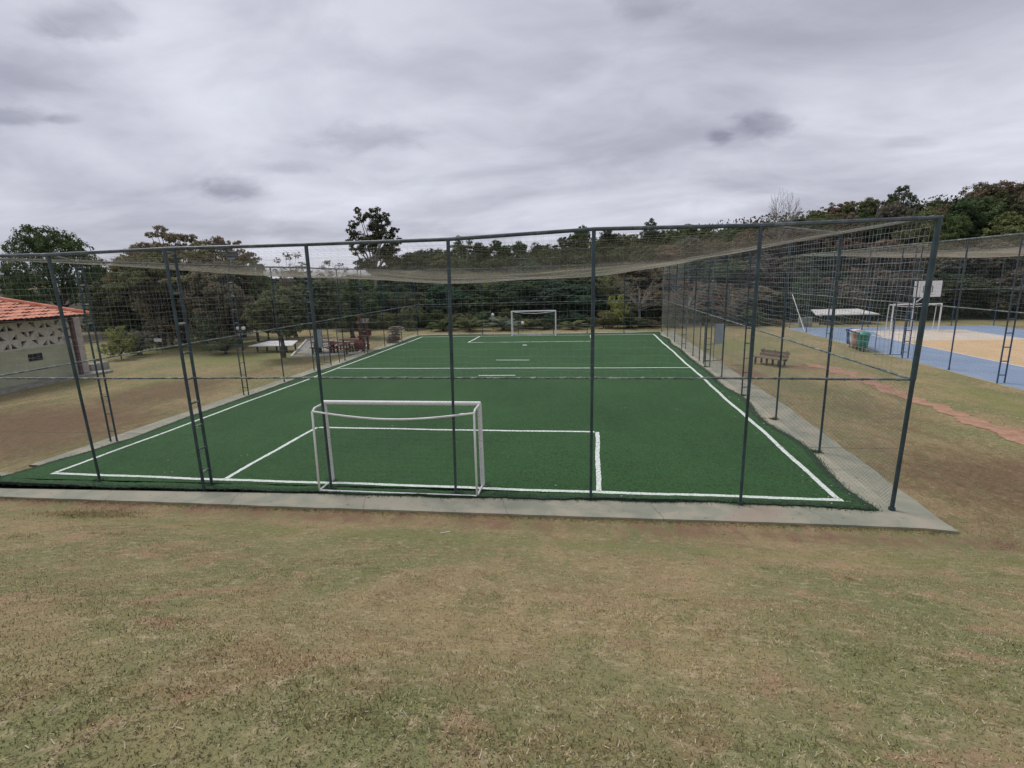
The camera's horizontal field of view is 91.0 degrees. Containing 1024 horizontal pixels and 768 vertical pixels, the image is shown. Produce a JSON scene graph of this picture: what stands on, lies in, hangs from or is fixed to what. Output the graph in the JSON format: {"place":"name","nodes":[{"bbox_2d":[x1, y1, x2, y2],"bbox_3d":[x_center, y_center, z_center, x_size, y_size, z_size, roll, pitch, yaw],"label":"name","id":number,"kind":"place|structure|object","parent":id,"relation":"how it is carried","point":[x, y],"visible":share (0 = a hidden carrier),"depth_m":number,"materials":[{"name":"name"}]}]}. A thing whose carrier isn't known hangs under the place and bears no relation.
{"place":"outdoors","nodes":[
{"label":"outdoors","id":0,"kind":"place"},
{"bbox_2d":[0,247,1023,767],"bbox_3d":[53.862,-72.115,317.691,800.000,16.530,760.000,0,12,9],"label":"ground","id":1,"kind":"structure","parent":0,"point":[964,543],"depth_m":4.35,"materials":[{"name":"green plant"}]},
{"bbox_2d":[0,224,106,337],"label":"tree","id":2,"kind":"object","parent":1,"relation":"on","point":[38,242],"visible":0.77,"depth_m":48.48,"materials":[{"name":"green plant"}]},
{"bbox_2d":[0,297,112,394],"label":"house","id":3,"kind":"structure","parent":1,"relation":"on","point":[34,345],"depth_m":26.40,"materials":[{"name":"beige paint"}]},
{"bbox_2d":[24,503,183,519],"bbox_3d":[-8.606,2.647,10.469,3.961,0.440,1.648,0,12,9],"label":"weed patch","id":4,"kind":"object","parent":1,"relation":"on","point":[99,513],"visible":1,"depth_m":10.47,"materials":[{"name":"green plant"}]},
{"bbox_2d":[83,281,135,337],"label":"tree","id":5,"kind":"object","parent":1,"relation":"on","point":[117,307],"visible":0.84,"depth_m":41.53,"materials":[{"name":"green plant"}]},
{"bbox_2d":[96,326,137,357],"bbox_3d":[-26.910,-2.818,34.695,2.093,2.398,2.538,0,12,9],"label":"shrub","id":6,"kind":"object","parent":1,"relation":"on","point":[114,348],"visible":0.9,"depth_m":34.41,"materials":[{"name":"green plant"}]},
{"bbox_2d":[101,268,146,340],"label":"tree","id":7,"kind":"object","parent":1,"relation":"on","point":[109,279],"visible":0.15,"depth_m":45.10,"materials":[{"name":"green plant"}]},
{"bbox_2d":[105,243,162,333],"bbox_3d":[-32.329,-7.908,44.707,5.330,8.989,5.536,5,13,28],"label":"tree","id":8,"kind":"object","parent":1,"relation":"on","point":[113,268],"visible":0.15,"depth_m":43.33,"materials":[{"name":"green plant"}]},
{"bbox_2d":[126,329,157,354],"bbox_3d":[-27.156,-2.986,36.445,2.027,1.972,2.212,0,12,9],"label":"shrub","id":9,"kind":"object","parent":1,"relation":"on","point":[141,341],"visible":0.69,"depth_m":36.63,"materials":[{"name":"green plant"}]},
{"bbox_2d":[101,247,189,348],"bbox_3d":[-27.401,-6.425,38.987,6.440,8.074,6.399,0,12,9],"label":"tree","id":10,"kind":"object","parent":1,"relation":"on","point":[161,310],"visible":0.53,"depth_m":38.12,"materials":[{"name":"green plant"}]},
{"bbox_2d":[130,284,193,347],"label":"tree","id":11,"kind":"object","parent":1,"relation":"on","point":[168,329],"visible":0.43,"depth_m":39.81,"materials":[{"name":"green plant"}]},
{"bbox_2d":[117,225,221,344],"bbox_3d":[-26.931,-7.726,40.828,6.795,9.931,6.250,-3,12,-8],"label":"tree","id":12,"kind":"object","parent":1,"relation":"on","point":[169,237],"visible":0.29,"depth_m":39.32,"materials":[{"name":"green plant"}]},
{"bbox_2d":[137,240,249,346],"bbox_3d":[-24.468,-6.954,39.754,8.151,8.603,7.922,0,12,9],"label":"tree","id":13,"kind":"object","parent":1,"relation":"on","point":[195,253],"visible":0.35,"depth_m":38.19,"materials":[{"name":"green plant"}]},
{"bbox_2d":[188,307,230,350],"bbox_3d":[-22.729,-4.044,37.657,2.901,3.675,2.310,-9,14,-31],"label":"shrub","id":14,"kind":"object","parent":1,"relation":"on","point":[210,331],"visible":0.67,"depth_m":37.57,"materials":[{"name":"green plant"}]},
{"bbox_2d":[177,260,254,346],"bbox_3d":[-21.689,-5.720,37.594,5.161,6.918,5.000,0,12,9],"label":"tree","id":15,"kind":"object","parent":1,"relation":"on","point":[197,302],"visible":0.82,"depth_m":36.19,"materials":[{"name":"green plant"}]},
{"bbox_2d":[186,235,261,340],"bbox_3d":[-23.377,-7.487,41.352,5.232,9.020,5.073,0,12,9],"label":"tree","id":16,"kind":"object","parent":1,"relation":"on","point":[218,239],"visible":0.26,"depth_m":40.18,"materials":[{"name":"green plant"}]},
{"bbox_2d":[185,278,268,345],"bbox_3d":[-23.521,-5.686,40.997,5.653,5.808,5.680,0,12,9],"label":"tree","id":17,"kind":"object","parent":1,"relation":"on","point":[229,321],"visible":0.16,"depth_m":40.68,"materials":[{"name":"green plant"}]},
{"bbox_2d":[230,254,274,341],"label":"tree","id":18,"kind":"object","parent":1,"relation":"on","point":[251,278],"visible":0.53,"depth_m":41.14,"materials":[{"name":"green plant"}]},
{"bbox_2d":[240,284,309,357],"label":"tree","id":19,"kind":"object","parent":1,"relation":"on","point":[264,298],"visible":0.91,"depth_m":31.91,"materials":[{"name":"green plant"}]},
{"bbox_2d":[286,275,348,352],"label":"tree","id":20,"kind":"object","parent":1,"relation":"on","point":[331,294],"visible":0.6,"depth_m":34.24,"materials":[{"name":"green plant"}]},
{"bbox_2d":[297,340,357,354],"bbox_3d":[-13.656,-2.859,38.926,5.063,0.250,11.060,-5,12,-16],"label":"play area","id":21,"kind":"object","parent":1,"relation":"on","point":[306,346],"visible":0.23,"depth_m":36.82,"materials":[{"name":"concrete"}]},
{"bbox_2d":[325,291,381,337],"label":"tree","id":22,"kind":"object","parent":1,"relation":"on","point":[354,299],"visible":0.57,"depth_m":42.70,"materials":[{"name":"green plant"}]},
{"bbox_2d":[328,274,385,327],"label":"tree","id":23,"kind":"object","parent":1,"relation":"on","point":[354,283],"visible":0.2,"depth_m":51.94,"materials":[{"name":"green plant"}]},
{"bbox_2d":[345,206,401,318],"bbox_3d":[-16.058,-13.948,59.575,6.249,13.637,4.250,-8,14,-29],"label":"eucalyptus","id":24,"kind":"object","parent":1,"relation":"on","point":[374,226],"visible":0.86,"depth_m":58.70,"materials":[{"name":"green plant"}]},
{"bbox_2d":[367,281,424,302],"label":"tree","id":25,"kind":"object","parent":1,"relation":"on","point":[393,288],"visible":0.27,"depth_m":57.61,"materials":[{"name":"green plant"}]},
{"bbox_2d":[398,306,425,330],"bbox_3d":[-9.702,-6.393,49.118,2.622,2.464,2.400,0,12,9],"label":"shrub","id":26,"kind":"object","parent":1,"relation":"on","point":[404,317],"visible":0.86,"depth_m":48.76,"materials":[{"name":"green plant"}]},
{"bbox_2d":[391,252,433,277],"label":"tree","id":27,"kind":"object","parent":1,"relation":"on","point":[416,262],"visible":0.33,"depth_m":92.02,"materials":[{"name":"green plant"}]},
{"bbox_2d":[383,291,446,325],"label":"tree","id":28,"kind":"object","parent":1,"relation":"on","point":[410,302],"visible":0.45,"depth_m":51.62,"materials":[{"name":"green plant"}]},
{"bbox_2d":[394,272,442,296],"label":"tree","id":29,"kind":"object","parent":1,"relation":"on","point":[420,287],"visible":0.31,"depth_m":64.13,"materials":[{"name":"green plant"}]},
{"bbox_2d":[0,332,882,512],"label":"turf","id":30,"kind":"structure","parent":1,"relation":"on","point":[568,393],"depth_m":15.28,"materials":[{"name":"green plastic"}]},
{"bbox_2d":[311,400,484,495],"bbox_3d":[-2.568,1.424,11.367,3.787,1.999,0.700,0,12,9],"label":"goal","id":31,"kind":"object","parent":30,"relation":"on","point":[477,404],"visible":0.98,"depth_m":11.28,"materials":[{"name":"white paint"}]},
{"bbox_2d":[51,334,843,500],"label":"pitch markings","id":32,"kind":"object","parent":30,"relation":"on","point":[775,442],"visible":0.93,"depth_m":12.63,"materials":[{"name":"white paint"}]},
{"bbox_2d":[421,285,472,311],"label":"tree","id":33,"kind":"object","parent":1,"relation":"on","point":[435,292],"visible":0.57,"depth_m":52.01,"materials":[{"name":"green plant"}]},
{"bbox_2d":[434,268,479,298],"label":"tree","id":34,"kind":"object","parent":1,"relation":"on","point":[470,287],"visible":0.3,"depth_m":58.52,"materials":[{"name":"green plant"}]},
{"bbox_2d":[0,497,954,536],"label":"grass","id":35,"kind":"structure","parent":1,"relation":"on","point":[440,514],"depth_m":10.23,"materials":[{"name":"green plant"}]},
{"bbox_2d":[0,331,958,533],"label":"kerb","id":36,"kind":"structure","parent":1,"relation":"on","point":[909,512],"depth_m":10.81,"materials":[{"name":"concrete"}]},
{"bbox_2d":[0,258,416,471],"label":"cage fence","id":37,"kind":"object","parent":36,"relation":"on","point":[319,337],"visible":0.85,"depth_m":18.53,"materials":[{"name":"metal"}]},
{"bbox_2d":[0,206,943,510],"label":"cage fence","id":38,"kind":"object","parent":36,"relation":"on","point":[752,338],"visible":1,"depth_m":10.45,"materials":[{"name":"metal"}]},
{"bbox_2d":[0,221,911,283],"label":"roof net","id":39,"kind":"object","parent":38,"relation":"attached to","point":[366,273],"visible":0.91,"depth_m":13.89,"materials":[{"name":"grey fabric"}]},
{"bbox_2d":[414,262,663,334],"bbox_3d":[1.893,-6.969,42.077,20.790,5.544,0.103,0,12,9],"label":"cage fence","id":40,"kind":"object","parent":36,"relation":"on","point":[517,302],"visible":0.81,"depth_m":42.02,"materials":[{"name":"metal"}]},
{"bbox_2d":[661,215,936,504],"bbox_3d":[10.250,-3.588,24.850,1.237,5.554,32.301,0,12,9],"label":"cage fence","id":41,"kind":"object","parent":36,"relation":"on","point":[719,335],"visible":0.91,"depth_m":14.95,"materials":[{"name":"metal"}]},
{"bbox_2d":[455,294,509,322],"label":"tree","id":42,"kind":"object","parent":1,"relation":"on","point":[471,298],"visible":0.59,"depth_m":51.99,"materials":[{"name":"green plant"}]},
{"bbox_2d":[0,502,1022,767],"bbox_3d":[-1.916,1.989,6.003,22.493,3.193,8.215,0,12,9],"label":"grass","id":43,"kind":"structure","parent":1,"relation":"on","point":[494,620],"depth_m":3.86,"materials":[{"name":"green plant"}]},
{"bbox_2d":[495,241,527,262],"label":"tree","id":44,"kind":"object","parent":1,"relation":"on","point":[516,250],"visible":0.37,"depth_m":81.75,"materials":[{"name":"green plant"}]},
{"bbox_2d":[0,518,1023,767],"bbox_3d":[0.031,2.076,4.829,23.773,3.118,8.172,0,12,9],"label":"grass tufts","id":45,"kind":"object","parent":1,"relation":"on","point":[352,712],"visible":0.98,"depth_m":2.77,"materials":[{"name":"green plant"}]},
{"bbox_2d":[479,280,544,310],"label":"tree","id":46,"kind":"object","parent":1,"relation":"on","point":[510,291],"visible":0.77,"depth_m":50.69,"materials":[{"name":"green plant"}]},
{"bbox_2d":[500,260,551,314],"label":"tree","id":47,"kind":"object","parent":1,"relation":"on","point":[530,264],"visible":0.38,"depth_m":53.77,"materials":[{"name":"green plant"}]},
{"bbox_2d":[521,248,561,284],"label":"tree","id":48,"kind":"object","parent":1,"relation":"on","point":[541,256],"visible":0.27,"depth_m":66.20,"materials":[{"name":"green plant"}]},
{"bbox_2d":[79,194,1019,329],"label":"undergrowth","id":49,"kind":"object","parent":1,"relation":"on","point":[658,313],"visible":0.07,"depth_m":49.92,"materials":[{"name":"green plant"}]},
{"bbox_2d":[522,279,586,310],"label":"tree","id":50,"kind":"object","parent":1,"relation":"on","point":[560,293],"visible":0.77,"depth_m":49.78,"materials":[{"name":"green plant"}]},
{"bbox_2d":[547,246,585,274],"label":"tree","id":51,"kind":"object","parent":1,"relation":"on","point":[569,253],"visible":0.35,"depth_m":75.47,"materials":[{"name":"green plant"}]},
{"bbox_2d":[559,284,609,322],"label":"tree","id":52,"kind":"object","parent":1,"relation":"on","point":[580,298],"visible":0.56,"depth_m":49.17,"materials":[{"name":"green plant"}]},
{"bbox_2d":[561,251,610,272],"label":"tree","id":53,"kind":"object","parent":1,"relation":"on","point":[583,260],"visible":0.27,"depth_m":71.25,"materials":[{"name":"green plant"}]},
{"bbox_2d":[582,275,632,311],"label":"tree","id":54,"kind":"object","parent":1,"relation":"on","point":[609,288],"visible":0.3,"depth_m":49.81,"materials":[{"name":"green plant"}]},
{"bbox_2d":[605,294,630,326],"bbox_3d":[9.543,-6.543,45.472,2.332,3.182,2.692,0,12,9],"label":"shrub","id":55,"kind":"object","parent":1,"relation":"on","point":[617,311],"visible":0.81,"depth_m":44.99,"materials":[{"name":"green plant"}]},
{"bbox_2d":[604,262,668,295],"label":"tree","id":56,"kind":"object","parent":1,"relation":"on","point":[647,276],"visible":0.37,"depth_m":54.81,"materials":[{"name":"green plant"}]},
{"bbox_2d":[615,273,670,324],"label":"tree","id":57,"kind":"object","parent":1,"relation":"on","point":[644,300],"visible":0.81,"depth_m":45.27,"materials":[{"name":"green plant"}]},
{"bbox_2d":[636,218,663,246],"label":"tree","id":58,"kind":"object","parent":1,"relation":"on","point":[646,234],"visible":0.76,"depth_m":82.02,"materials":[{"name":"green plant"}]},
{"bbox_2d":[623,287,677,318],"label":"tree","id":59,"kind":"object","parent":1,"relation":"on","point":[642,293],"visible":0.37,"depth_m":48.79,"materials":[{"name":"green plant"}]},
{"bbox_2d":[645,245,684,283],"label":"tree","id":60,"kind":"object","parent":1,"relation":"on","point":[675,252],"visible":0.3,"depth_m":66.59,"materials":[{"name":"green plant"}]},
{"bbox_2d":[641,264,703,292],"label":"tree","id":61,"kind":"object","parent":1,"relation":"on","point":[692,277],"visible":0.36,"depth_m":57.98,"materials":[{"name":"green plant"}]},
{"bbox_2d":[660,280,720,325],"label":"tree","id":62,"kind":"object","parent":1,"relation":"on","point":[693,301],"visible":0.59,"depth_m":45.23,"materials":[{"name":"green plant"}]},
{"bbox_2d":[675,255,722,290],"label":"tree","id":63,"kind":"object","parent":1,"relation":"on","point":[701,275],"visible":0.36,"depth_m":58.16,"materials":[{"name":"green plant"}]},
{"bbox_2d":[692,239,727,266],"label":"tree","id":64,"kind":"object","parent":1,"relation":"on","point":[720,245],"visible":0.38,"depth_m":70.56,"materials":[{"name":"green plant"}]},
{"bbox_2d":[705,259,752,291],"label":"tree","id":65,"kind":"object","parent":1,"relation":"on","point":[721,277],"visible":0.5,"depth_m":55.90,"materials":[{"name":"green plant"}]},
{"bbox_2d":[698,284,763,325],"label":"tree","id":66,"kind":"object","parent":1,"relation":"on","point":[731,305],"visible":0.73,"depth_m":44.10,"materials":[{"name":"green plant"}]},
{"bbox_2d":[711,286,783,312],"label":"tree","id":67,"kind":"object","parent":1,"relation":"on","point":[744,304],"visible":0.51,"depth_m":46.55,"materials":[{"name":"green plant"}]},
{"bbox_2d":[728,229,774,263],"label":"tree","id":68,"kind":"object","parent":1,"relation":"on","point":[746,235],"visible":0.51,"depth_m":65.90,"materials":[{"name":"green plant"}]},
{"bbox_2d":[740,252,786,290],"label":"tree","id":69,"kind":"object","parent":1,"relation":"on","point":[779,270],"visible":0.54,"depth_m":52.38,"materials":[{"name":"green plant"}]},
{"bbox_2d":[762,189,809,264],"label":"bare tree","id":70,"kind":"object","parent":1,"relation":"on","point":[782,230],"visible":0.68,"depth_m":64.27,"materials":[{"name":"grey plant"}]},
{"bbox_2d":[771,230,820,264],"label":"tree","id":71,"kind":"object","parent":1,"relation":"on","point":[804,245],"visible":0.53,"depth_m":63.62,"materials":[{"name":"green plant"}]},
{"bbox_2d":[779,255,821,286],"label":"tree","id":72,"kind":"object","parent":1,"relation":"on","point":[804,270],"visible":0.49,"depth_m":56.45,"materials":[{"name":"green plant"}]},
{"bbox_2d":[780,275,840,309],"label":"tree","id":73,"kind":"object","parent":1,"relation":"on","point":[804,290],"visible":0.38,"depth_m":47.75,"materials":[{"name":"green plant"}]},
{"bbox_2d":[800,248,867,279],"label":"tree","id":74,"kind":"object","parent":1,"relation":"on","point":[824,259],"visible":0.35,"depth_m":56.89,"materials":[{"name":"green plant"}]},
{"bbox_2d":[815,211,866,251],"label":"tree","id":75,"kind":"object","parent":1,"relation":"on","point":[834,238],"visible":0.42,"depth_m":64.94,"materials":[{"name":"green plant"}]},
{"bbox_2d":[823,237,883,280],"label":"tree","id":76,"kind":"object","parent":1,"relation":"on","point":[852,245],"visible":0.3,"depth_m":55.98,"materials":[{"name":"green plant"}]},
{"bbox_2d":[833,197,879,231],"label":"tree","id":77,"kind":"object","parent":1,"relation":"on","point":[869,205],"visible":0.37,"depth_m":80.28,"materials":[{"name":"green plant"}]},
{"bbox_2d":[832,267,893,315],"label":"tree","id":78,"kind":"object","parent":1,"relation":"on","point":[854,294],"visible":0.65,"depth_m":46.31,"materials":[{"name":"green plant"}]},
{"bbox_2d":[844,210,887,245],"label":"tree","id":79,"kind":"object","parent":1,"relation":"on","point":[868,232],"visible":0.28,"depth_m":69.35,"materials":[{"name":"green plant"}]},
{"bbox_2d":[867,202,917,242],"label":"tree","id":80,"kind":"object","parent":1,"relation":"on","point":[893,210],"visible":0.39,"depth_m":68.53,"materials":[{"name":"green plant"}]},
{"bbox_2d":[863,237,927,278],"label":"tree","id":81,"kind":"object","parent":1,"relation":"on","point":[893,243],"visible":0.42,"depth_m":52.29,"materials":[{"name":"green plant"}]},
{"bbox_2d":[880,185,918,210],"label":"tree","id":82,"kind":"object","parent":1,"relation":"on","point":[897,197],"visible":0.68,"depth_m":77.27,"materials":[{"name":"green plant"}]},
{"bbox_2d":[873,271,933,318],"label":"tree","id":83,"kind":"object","parent":1,"relation":"on","point":[907,285],"visible":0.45,"depth_m":45.10,"materials":[{"name":"green plant"}]},
{"bbox_2d":[804,363,1023,444],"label":"footpath","id":84,"kind":"structure","parent":1,"relation":"on","point":[1016,435],"depth_m":16.24,"materials":[{"name":"brown soil"}]},
{"bbox_2d":[890,206,946,250],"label":"tree","id":85,"kind":"object","parent":1,"relation":"on","point":[929,211],"visible":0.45,"depth_m":58.76,"materials":[{"name":"green plant"}]},
{"bbox_2d":[926,212,972,253],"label":"tree","id":86,"kind":"object","parent":1,"relation":"on","point":[955,226],"visible":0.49,"depth_m":60.59,"materials":[{"name":"green plant"}]},
{"bbox_2d":[923,246,993,277],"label":"tree","id":87,"kind":"object","parent":1,"relation":"on","point":[981,269],"visible":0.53,"depth_m":48.06,"materials":[{"name":"green plant"}]},
{"bbox_2d":[945,197,991,246],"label":"tree","id":88,"kind":"object","parent":1,"relation":"on","point":[962,208],"visible":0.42,"depth_m":65.18,"materials":[{"name":"green plant"}]},
{"bbox_2d":[930,277,1017,316],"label":"tree","id":89,"kind":"object","parent":1,"relation":"on","point":[975,286],"visible":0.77,"depth_m":43.95,"materials":[{"name":"green plant"}]},
{"bbox_2d":[966,196,1012,246],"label":"tree","id":90,"kind":"object","parent":1,"relation":"on","point":[981,206],"visible":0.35,"depth_m":67.69,"materials":[{"name":"green plant"}]},
{"bbox_2d":[957,281,1023,315],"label":"tree","id":91,"kind":"object","parent":1,"relation":"on","point":[992,306],"visible":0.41,"depth_m":43.48,"materials":[{"name":"green plant"}]},
{"bbox_2d":[958,180,1023,202],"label":"tree","id":92,"kind":"object","parent":1,"relation":"on","point":[980,189],"visible":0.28,"depth_m":74.15,"materials":[{"name":"green plant"}]},
{"bbox_2d":[969,239,1023,278],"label":"tree","id":93,"kind":"object","parent":1,"relation":"on","point":[992,273],"visible":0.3,"depth_m":50.53,"materials":[{"name":"green plant"}]},
{"bbox_2d":[978,211,1023,243],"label":"tree","id":94,"kind":"object","parent":1,"relation":"on","point":[1008,225],"visible":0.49,"depth_m":59.76,"materials":[{"name":"green plant"}]},
{"bbox_2d":[983,190,1023,239],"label":"tree","id":95,"kind":"object","parent":1,"relation":"on","point":[1004,196],"visible":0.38,"depth_m":66.97,"materials":[{"name":"green plant"}]},
{"bbox_2d":[995,267,1023,317],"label":"tree","id":96,"kind":"object","parent":1,"relation":"on","point":[1009,274],"visible":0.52,"depth_m":43.35,"materials":[{"name":"green plant"}]},
{"bbox_2d":[0,0,1023,284],"label":"sky","id":97,"kind":"structure","parent":0,"point":[245,121],"materials":[{"name":"grey"}]},
{"bbox_2d":[745,372,1023,549],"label":"grass","id":98,"kind":"structure","parent":0,"point":[943,453],"depth_m":13.18,"materials":[{"name":"brown plant"}]},
{"bbox_2d":[790,325,1023,389],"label":"court floor","id":99,"kind":"structure","parent":0,"point":[967,368],"depth_m":26.86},
{"bbox_2d":[790,248,1004,326],"bbox_3d":[30.062,-7.435,39.804,14.914,5.842,0.103,0,12,9],"label":"court fence","id":100,"kind":"object","parent":99,"relation":"on","point":[956,289],"visible":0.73,"depth_m":39.65,"materials":[{"name":"metal"}]},
{"bbox_2d":[789,233,1023,384],"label":"court fence","id":101,"kind":"object","parent":99,"relation":"on","point":[973,330],"visible":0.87,"depth_m":23.89,"materials":[{"name":"metal"}]},
{"bbox_2d":[910,280,942,326],"bbox_3d":[30.472,-5.750,37.082,1.520,3.645,1.652,9,16,40],"label":"basketball hoop","id":102,"kind":"object","parent":99,"relation":"on","point":[936,288],"visible":0.5,"depth_m":36.56,"materials":[{"name":"white paint"}]},
{"bbox_2d":[875,330,1023,340],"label":"court end zone","id":103,"kind":"object","parent":99,"relation":"on","point":[959,335],"visible":0.83,"depth_m":34.19,"materials":[{"name":"concrete"}]},
{"bbox_2d":[911,340,1023,366],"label":"court","id":104,"kind":"object","parent":99,"relation":"on","point":[965,347],"visible":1,"depth_m":28.79,"materials":[{"name":"concrete"}]},
{"bbox_2d":[993,247,1023,327],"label":"court fence","id":105,"kind":"object","parent":99,"relation":"on","point":[1000,288],"visible":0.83,"depth_m":38.23,"materials":[{"name":"metal"}]},
{"bbox_2d":[802,234,1023,257],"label":"roof net","id":106,"kind":"object","parent":105,"relation":"attached to","point":[997,253],"visible":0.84,"depth_m":28.18,"materials":[{"name":"grey fabric"}]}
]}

